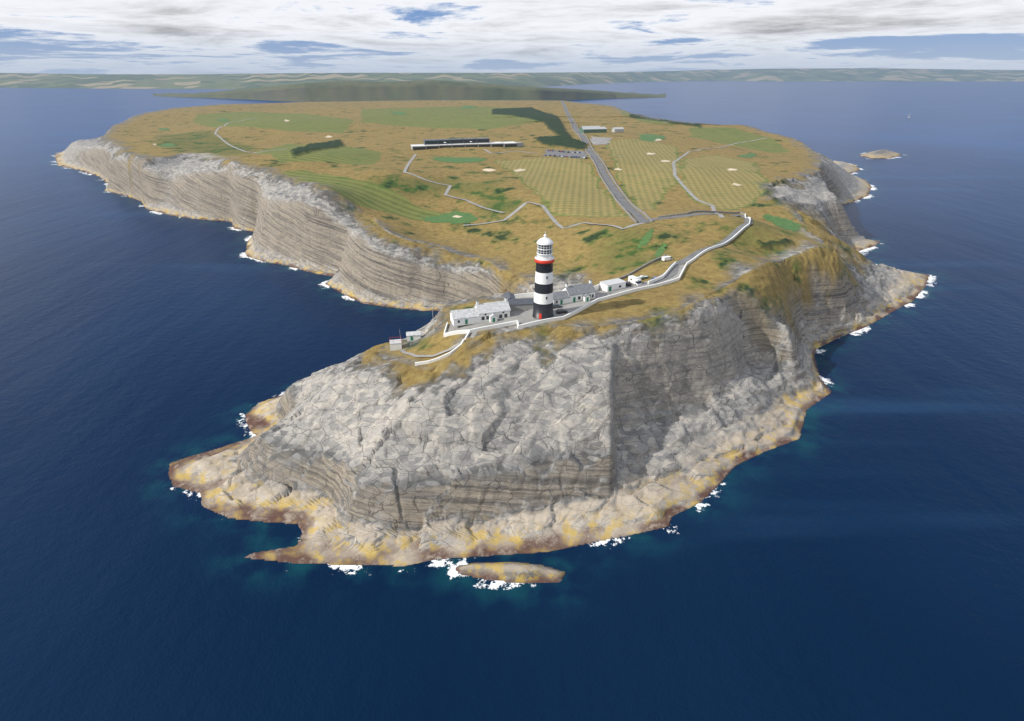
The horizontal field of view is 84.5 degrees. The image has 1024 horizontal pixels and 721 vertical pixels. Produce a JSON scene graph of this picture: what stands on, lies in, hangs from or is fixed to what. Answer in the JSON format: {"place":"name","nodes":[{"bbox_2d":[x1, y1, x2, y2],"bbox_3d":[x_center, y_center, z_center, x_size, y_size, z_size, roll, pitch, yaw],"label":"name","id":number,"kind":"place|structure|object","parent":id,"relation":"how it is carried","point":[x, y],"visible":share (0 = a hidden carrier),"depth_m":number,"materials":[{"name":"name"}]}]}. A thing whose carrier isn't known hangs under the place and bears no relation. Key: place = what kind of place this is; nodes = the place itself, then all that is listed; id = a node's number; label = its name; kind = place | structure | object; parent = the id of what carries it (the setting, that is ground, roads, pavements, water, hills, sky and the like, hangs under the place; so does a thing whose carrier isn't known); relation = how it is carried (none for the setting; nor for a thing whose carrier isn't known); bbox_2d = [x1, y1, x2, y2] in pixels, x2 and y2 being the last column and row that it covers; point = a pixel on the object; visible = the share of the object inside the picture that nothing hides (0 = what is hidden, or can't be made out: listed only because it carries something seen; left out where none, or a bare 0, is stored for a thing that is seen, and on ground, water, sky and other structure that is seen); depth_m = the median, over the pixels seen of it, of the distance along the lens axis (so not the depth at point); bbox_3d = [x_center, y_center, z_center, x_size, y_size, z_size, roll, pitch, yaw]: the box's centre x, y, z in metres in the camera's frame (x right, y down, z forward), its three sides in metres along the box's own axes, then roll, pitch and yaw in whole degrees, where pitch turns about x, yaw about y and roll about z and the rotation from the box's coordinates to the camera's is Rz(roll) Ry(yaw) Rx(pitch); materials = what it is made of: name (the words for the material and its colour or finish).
{"place":"outdoors","nodes":[
{"label":"outdoors","id":0,"kind":"place"},
{"bbox_2d":[214,118,283,152],"bbox_3d":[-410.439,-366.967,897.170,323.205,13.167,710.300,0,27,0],"label":"cart path","id":1,"kind":"structure","parent":0,"point":[231,145],"depth_m":750.20,"materials":[{"name":"grey concrete"}]},
{"bbox_2d":[153,80,665,101],"bbox_3d":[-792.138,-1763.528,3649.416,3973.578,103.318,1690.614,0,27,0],"label":"headland","id":2,"kind":"structure","parent":0,"point":[336,91],"depth_m":2959.39,"materials":[{"name":"green plant"}]},
{"bbox_2d":[403,154,504,212],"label":"cart path","id":3,"kind":"structure","parent":0,"point":[407,166],"depth_m":456.22,"materials":[{"name":"grey concrete"}]},
{"bbox_2d":[54,100,929,566],"bbox_3d":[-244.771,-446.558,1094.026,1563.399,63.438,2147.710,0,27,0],"label":"headland terrain","id":4,"kind":"structure","parent":0,"point":[644,410],"depth_m":252.67,"materials":[{"name":"grey stone"}]},
{"bbox_2d":[161,143,176,146],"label":"putting green","id":5,"kind":"object","parent":4,"relation":"on","point":[168,145],"visible":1,"depth_m":703.61,"materials":[{"name":"green plant"}]},
{"bbox_2d":[389,329,401,350],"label":"lookout hut","id":6,"kind":"object","parent":4,"relation":"on","point":[395,344],"visible":0.99,"depth_m":208.97,"materials":[{"name":"white paint"}]},
{"bbox_2d":[392,111,405,114],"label":"putting green","id":7,"kind":"object","parent":4,"relation":"on","point":[400,113],"visible":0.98,"depth_m":1243.20,"materials":[{"name":"green plant"}]},
{"bbox_2d":[406,331,420,341],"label":"store","id":8,"kind":"structure","parent":4,"relation":"on","point":[413,335],"depth_m":213.47,"materials":[{"name":"paint"}]},
{"bbox_2d":[400,332,476,356],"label":"footpath","id":9,"kind":"structure","parent":4,"relation":"on","point":[473,334],"depth_m":197.97,"materials":[{"name":"concrete"}]},
{"bbox_2d":[415,331,469,365],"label":"boundary wall","id":10,"kind":"structure","parent":4,"relation":"on","point":[440,357],"depth_m":193.58,"materials":[{"name":"white paint"}]},
{"bbox_2d":[422,211,477,223],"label":"putting green","id":11,"kind":"object","parent":4,"relation":"on","point":[468,217],"visible":1,"depth_m":402.36,"materials":[{"name":"green plant"}]},
{"bbox_2d":[433,157,485,162],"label":"putting green","id":12,"kind":"object","parent":4,"relation":"on","point":[460,159],"visible":1,"depth_m":558.65,"materials":[{"name":"green plant"}]},
{"bbox_2d":[411,138,523,149],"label":"clubhouse","id":13,"kind":"structure","parent":4,"relation":"on","point":[452,143],"depth_m":634.99,"materials":[{"name":"concrete"}]},
{"bbox_2d":[461,105,476,108],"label":"putting green","id":14,"kind":"object","parent":4,"relation":"on","point":[467,106],"visible":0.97,"depth_m":1494.35,"materials":[{"name":"green plant"}]},
{"bbox_2d":[450,297,510,325],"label":"keepers cottage","id":15,"kind":"structure","parent":4,"relation":"on","point":[490,312],"depth_m":207.85,"materials":[{"name":"paint"}]},
{"bbox_2d":[543,150,587,158],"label":"parked cars","id":16,"kind":"object","parent":4,"relation":"on","point":[565,153],"visible":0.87,"depth_m":592.25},
{"bbox_2d":[444,262,687,336],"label":"perimeter wall","id":17,"kind":"structure","parent":4,"relation":"on","point":[521,326],"depth_m":206.49,"materials":[{"name":"white paint"}]},
{"bbox_2d":[553,279,595,304],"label":"keepers cottage","id":18,"kind":"structure","parent":4,"relation":"on","point":[585,292],"depth_m":221.46,"materials":[{"name":"white paint"}]},
{"bbox_2d":[561,103,636,222],"bbox_3d":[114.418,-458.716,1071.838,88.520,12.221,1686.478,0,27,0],"label":"road wall","id":19,"kind":"structure","parent":4,"relation":"on","point":[625,210],"depth_m":444.63,"materials":[{"name":"stone"}]},
{"bbox_2d":[590,137,611,144],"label":"sheds yard","id":20,"kind":"structure","parent":4,"relation":"on","point":[598,140],"depth_m":687.34,"materials":[{"name":"concrete"}]},
{"bbox_2d":[579,126,623,132],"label":"maintenance sheds","id":21,"kind":"object","parent":4,"relation":"on","point":[591,129],"visible":0.98,"depth_m":774.21,"materials":[{"name":"metal"}]},
{"bbox_2d":[564,103,652,221],"bbox_3d":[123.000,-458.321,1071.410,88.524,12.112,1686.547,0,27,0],"label":"road wall","id":22,"kind":"structure","parent":4,"relation":"on","point":[637,208],"depth_m":452.69,"materials":[{"name":"stone"}]},
{"bbox_2d":[615,254,666,278],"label":"stone wall","id":23,"kind":"structure","parent":4,"relation":"on","point":[640,267],"depth_m":261.02,"materials":[{"name":"grey stone"}]},
{"bbox_2d":[637,228,653,247],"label":"putting green","id":24,"kind":"object","parent":4,"relation":"on","point":[646,238],"visible":1,"depth_m":296.14,"materials":[{"name":"green plant"}]},
{"bbox_2d":[639,134,665,141],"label":"putting green","id":25,"kind":"object","parent":4,"relation":"on","point":[650,137],"visible":1,"depth_m":746.54,"materials":[{"name":"green plant"}]},
{"bbox_2d":[654,243,666,258],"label":"putting green","id":26,"kind":"object","parent":4,"relation":"on","point":[662,249],"visible":1,"depth_m":281.58,"materials":[{"name":"green plant"}]},
{"bbox_2d":[648,261,675,283],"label":"yard wall","id":27,"kind":"structure","parent":4,"relation":"on","point":[663,275],"depth_m":245.29,"materials":[{"name":"white paint"}]},
{"bbox_2d":[661,256,672,261],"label":"white van","id":28,"kind":"object","parent":4,"relation":"on","point":[665,258],"visible":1,"depth_m":264.02,"materials":[{"name":"paint"}]},
{"bbox_2d":[739,153,756,157],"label":"putting green","id":29,"kind":"object","parent":4,"relation":"on","point":[749,155],"visible":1,"depth_m":626.43,"materials":[{"name":"green plant"}]},
{"bbox_2d":[762,214,802,231],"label":"putting green","id":30,"kind":"object","parent":4,"relation":"on","point":[783,223],"visible":1,"depth_m":360.40,"materials":[{"name":"green plant"}]},
{"bbox_2d":[0,81,1023,720],"bbox_3d":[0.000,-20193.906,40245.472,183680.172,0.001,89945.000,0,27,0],"label":"sea","id":31,"kind":"structure","parent":0,"point":[854,551],"depth_m":174.12,"materials":[{"name":"blue liquid"}]},
{"bbox_2d":[456,562,564,582],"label":"reef rock","id":32,"kind":"object","parent":31,"relation":"in","point":[513,572],"visible":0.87,"depth_m":152.18,"materials":[{"name":"beige stone"}]},
{"bbox_2d":[859,149,901,158],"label":"island rock","id":33,"kind":"object","parent":31,"relation":"in","point":[883,154],"visible":0.48,"depth_m":944.27,"materials":[{"name":"grey stone"}]},
{"bbox_2d":[0,68,1023,89],"bbox_3d":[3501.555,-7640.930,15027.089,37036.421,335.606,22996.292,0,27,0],"label":"mainland hills","id":34,"kind":"structure","parent":0,"point":[144,81],"depth_m":8226.81,"materials":[{"name":"green plant"}]},
{"bbox_2d":[0,0,1023,73],"label":"sky","id":35,"kind":"structure","parent":0,"point":[37,36],"materials":[{"name":"white"}]},
{"bbox_2d":[463,202,643,228],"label":"cart path","id":36,"kind":"structure","parent":0,"point":[552,218],"depth_m":378.06,"materials":[{"name":"grey concrete"}]},
{"bbox_2d":[446,265,684,332],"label":"compound yard paving","id":37,"kind":"structure","parent":0,"point":[523,316],"depth_m":214.67,"materials":[{"name":"concrete"}]},
{"bbox_2d":[503,291,533,310],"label":"slate store","id":38,"kind":"structure","parent":37,"relation":"on","point":[520,304],"depth_m":216.41,"materials":[{"name":"grey stone"}]},
{"bbox_2d":[514,292,533,298],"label":"garden wall","id":39,"kind":"structure","parent":37,"relation":"on","point":[524,295],"depth_m":230.76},
{"bbox_2d":[532,234,554,319],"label":"lighthouse","id":40,"kind":"object","parent":37,"relation":"on","point":[543,291],"visible":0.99,"depth_m":201.56,"materials":[{"name":"paint"}]},
{"bbox_2d":[553,303,561,308],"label":"grey estate car","id":41,"kind":"object","parent":37,"relation":"on","point":[555,305],"visible":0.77,"depth_m":216.50,"materials":[{"name":"paint"}]},
{"bbox_2d":[556,308,567,313],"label":"dark saloon car","id":42,"kind":"object","parent":37,"relation":"on","point":[562,310],"visible":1,"depth_m":211.98,"materials":[{"name":"paint"}]},
{"bbox_2d":[594,283,599,290],"bbox_3d":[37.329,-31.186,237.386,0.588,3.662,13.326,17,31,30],"label":"shed","id":43,"kind":"structure","parent":37,"relation":"on","point":[597,287],"depth_m":234.61,"materials":[{"name":"white paint"}]},
{"bbox_2d":[600,278,625,291],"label":"outbuilding","id":44,"kind":"structure","parent":37,"relation":"on","point":[611,284],"depth_m":233.87,"materials":[{"name":"white paint"}]},
{"bbox_2d":[628,275,641,285],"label":"outbuilding","id":45,"kind":"structure","parent":37,"relation":"on","point":[635,280],"depth_m":239.68,"materials":[{"name":"paint"}]},
{"bbox_2d":[562,102,646,221],"bbox_3d":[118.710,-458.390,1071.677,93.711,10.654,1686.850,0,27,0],"label":"road","id":46,"kind":"structure","parent":0,"point":[635,213],"depth_m":462.34,"materials":[{"name":"grey asphalt"}]},
{"bbox_2d":[642,213,752,283],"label":"road","id":47,"kind":"structure","parent":0,"point":[673,271],"depth_m":291.55,"materials":[{"name":"grey asphalt"}]},
{"bbox_2d":[658,210,750,264],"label":"road wall","id":48,"kind":"structure","parent":0,"point":[703,252],"depth_m":319.52,"materials":[{"name":"white stone"}]},
{"bbox_2d":[672,138,764,217],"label":"cart path","id":49,"kind":"structure","parent":0,"point":[713,208],"depth_m":445.90,"materials":[{"name":"grey concrete"}]}
]}

